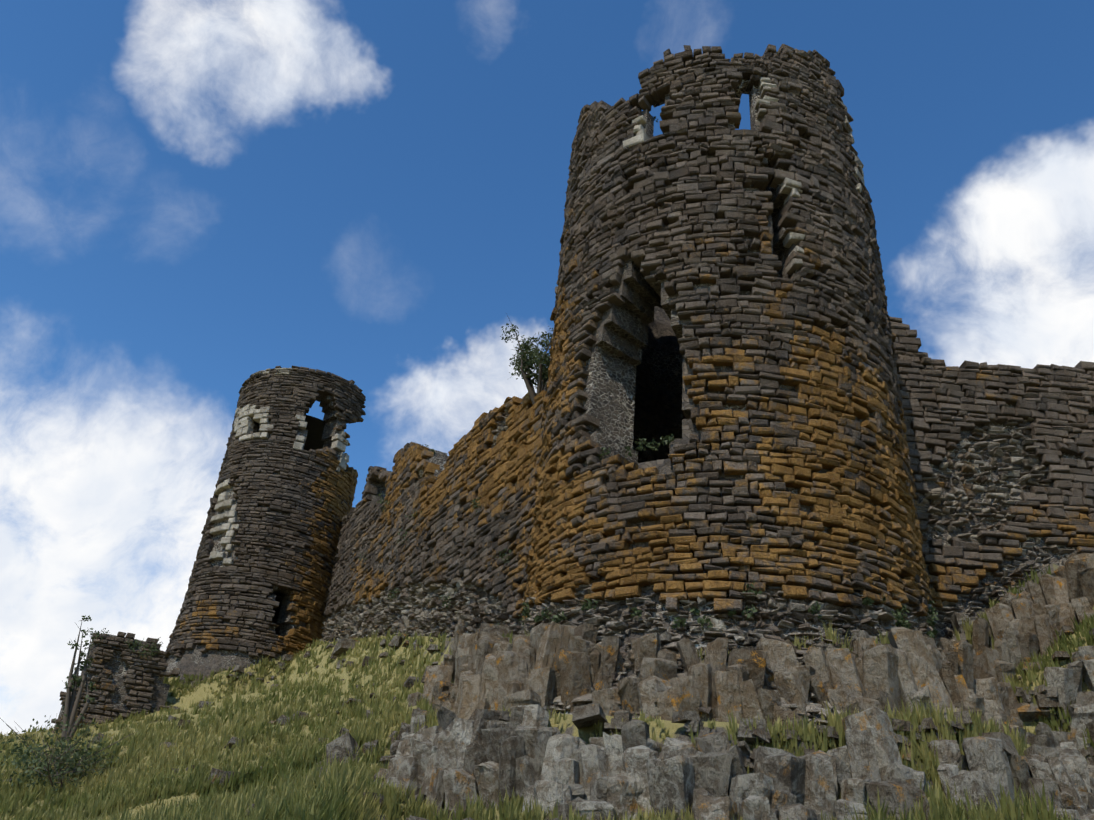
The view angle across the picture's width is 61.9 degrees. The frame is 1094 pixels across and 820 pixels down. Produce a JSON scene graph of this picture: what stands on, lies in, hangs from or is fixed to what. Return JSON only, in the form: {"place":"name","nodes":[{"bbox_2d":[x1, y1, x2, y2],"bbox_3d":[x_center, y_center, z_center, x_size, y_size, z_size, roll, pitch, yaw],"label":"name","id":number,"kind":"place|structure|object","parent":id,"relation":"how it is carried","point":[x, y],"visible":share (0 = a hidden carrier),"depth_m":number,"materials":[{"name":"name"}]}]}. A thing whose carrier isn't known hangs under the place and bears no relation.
{"place":"outdoors","nodes":[
{"label":"outdoors","id":0,"kind":"place"},
{"bbox_2d":[0,563,1093,819],"bbox_3d":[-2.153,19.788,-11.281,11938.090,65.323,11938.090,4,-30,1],"label":"terrain","id":1,"kind":"structure","parent":0,"point":[572,729],"depth_m":24.37,"materials":[{"name":"green plant"}]},
{"bbox_2d":[0,713,136,790],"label":"bush","id":2,"kind":"object","parent":1,"relation":"on","point":[23,759],"depth_m":20.77,"materials":[{"name":"green plant"}]},
{"bbox_2d":[61,615,102,742],"bbox_3d":[-13.979,8.156,27.279,1.128,3.897,1.222,4,-30,1],"label":"ruin sapling","id":3,"kind":"object","parent":1,"relation":"on","point":[70,708],"depth_m":27.15,"materials":[{"name":"plant"}]},
{"bbox_2d":[54,633,169,730],"bbox_3d":[-17.336,12.180,36.226,3.638,6.000,1.062,19,-32,-23],"label":"ruin","id":4,"kind":"object","parent":1,"relation":"on","point":[117,666],"visible":0.17,"depth_m":36.55,"materials":[{"name":"grey stone"}]},
{"bbox_2d":[51,632,170,732],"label":"ruin stones","id":5,"kind":"object","parent":4,"relation":"attached to","point":[109,642],"visible":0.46,"depth_m":36.40,"materials":[{"name":"grey stone"}]},
{"bbox_2d":[63,628,162,709],"bbox_3d":[-17.274,10.496,36.226,3.096,3.529,1.050,18,-32,-22],"label":"ivy","id":6,"kind":"object","parent":4,"relation":"attached to","point":[144,651],"visible":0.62,"depth_m":36.95,"materials":[{"name":"green plant"}]},
{"bbox_2d":[166,375,353,686],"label":"tower","id":7,"kind":"structure","parent":1,"relation":"on","point":[195,661],"depth_m":41.94,"materials":[{"name":"grey stone"}]},
{"bbox_2d":[272,596,282,618],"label":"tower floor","id":8,"kind":"structure","parent":7,"relation":"in","point":[277,599],"depth_m":44.33,"materials":[{"name":"black"}]},
{"bbox_2d":[304,415,325,450],"bbox_3d":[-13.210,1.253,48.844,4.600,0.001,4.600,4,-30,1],"label":"window opening","id":9,"kind":"object","parent":7,"relation":"on","point":[315,429],"visible":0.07,"depth_m":48.68,"materials":[{"name":"black"}]},
{"bbox_2d":[163,365,365,660],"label":"tower stones","id":10,"kind":"object","parent":1,"relation":"on","point":[320,510],"visible":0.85,"depth_m":43.34,"materials":[{"name":"grey stone"}]},
{"bbox_2d":[209,404,348,565],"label":"pale stone blocks","id":11,"kind":"object","parent":10,"relation":"attached to","point":[243,427],"visible":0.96,"depth_m":45.16,"materials":[{"name":"stone"}]},
{"bbox_2d":[327,402,521,640],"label":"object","id":12,"kind":"object","parent":1,"relation":"on","point":[439,458],"depth_m":33.83,"materials":[{"name":"grey stone"}]},
{"bbox_2d":[319,390,546,642],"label":"stone wall","id":13,"kind":"structure","parent":12,"relation":"attached to","point":[468,541],"depth_m":29.62,"materials":[{"name":"brown stone"}]},
{"bbox_2d":[500,313,552,404],"bbox_3d":[-0.283,-1.235,26.640,2.406,2.960,2.364,4,-30,1],"label":"shrub","id":14,"kind":"object","parent":13,"relation":"on","point":[534,357],"depth_m":26.32,"materials":[{"name":"green plant"}]},
{"bbox_2d":[359,493,515,607],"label":"wall weeds","id":15,"kind":"object","parent":12,"relation":"attached to","point":[476,506],"depth_m":27.83,"materials":[{"name":"green plant"}]},
{"bbox_2d":[0,565,1093,819],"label":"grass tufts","id":16,"kind":"object","parent":1,"relation":"on","point":[332,793],"visible":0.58,"depth_m":18.51,"materials":[{"name":"green plant"}]},
{"bbox_2d":[3,592,1093,819],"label":"loose stones","id":17,"kind":"object","parent":1,"relation":"on","point":[587,715],"visible":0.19,"depth_m":17.69,"materials":[{"name":"grey stone"}]},
{"bbox_2d":[529,56,918,726],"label":"tower","id":18,"kind":"structure","parent":1,"relation":"on","point":[635,388],"depth_m":21.58,"materials":[{"name":"stone"}]},
{"bbox_2d":[391,52,1004,638],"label":"weeds","id":19,"kind":"object","parent":18,"relation":"on","point":[557,618],"visible":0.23,"depth_m":17.52,"materials":[{"name":"green plant"}]},
{"bbox_2d":[524,44,933,616],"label":"tower stones","id":20,"kind":"object","parent":18,"relation":"attached to","point":[810,427],"visible":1,"depth_m":20.14,"materials":[{"name":"stone"}]},
{"bbox_2d":[512,583,949,724],"bbox_3d":[3.582,5.311,18.786,12.063,3.774,8.957,-2,-30,12],"label":"rubble masonry","id":21,"kind":"object","parent":1,"relation":"on","point":[881,611],"visible":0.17,"depth_m":16.48,"materials":[{"name":"stone"}]},
{"bbox_2d":[374,552,1093,819],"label":"basalt columns","id":22,"kind":"structure","parent":1,"relation":"on","point":[456,754],"depth_m":14.60,"materials":[{"name":"grey stone"}]},
{"bbox_2d":[890,317,1093,607],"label":"stone wall","id":23,"kind":"structure","parent":1,"relation":"on","point":[1055,402],"depth_m":24.86,"materials":[{"name":"grey stone"}]},
{"bbox_2d":[916,351,1093,639],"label":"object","id":24,"kind":"object","parent":1,"relation":"on","point":[990,576],"visible":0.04,"depth_m":23.86,"materials":[{"name":"grey stone"}]},
{"bbox_2d":[915,417,1080,636],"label":"rubble wall","id":25,"kind":"structure","parent":24,"relation":"attached to","point":[971,490],"depth_m":24.04,"materials":[{"name":"stone"}]},
{"bbox_2d":[0,0,1093,735],"label":"sky","id":26,"kind":"structure","parent":0,"point":[198,198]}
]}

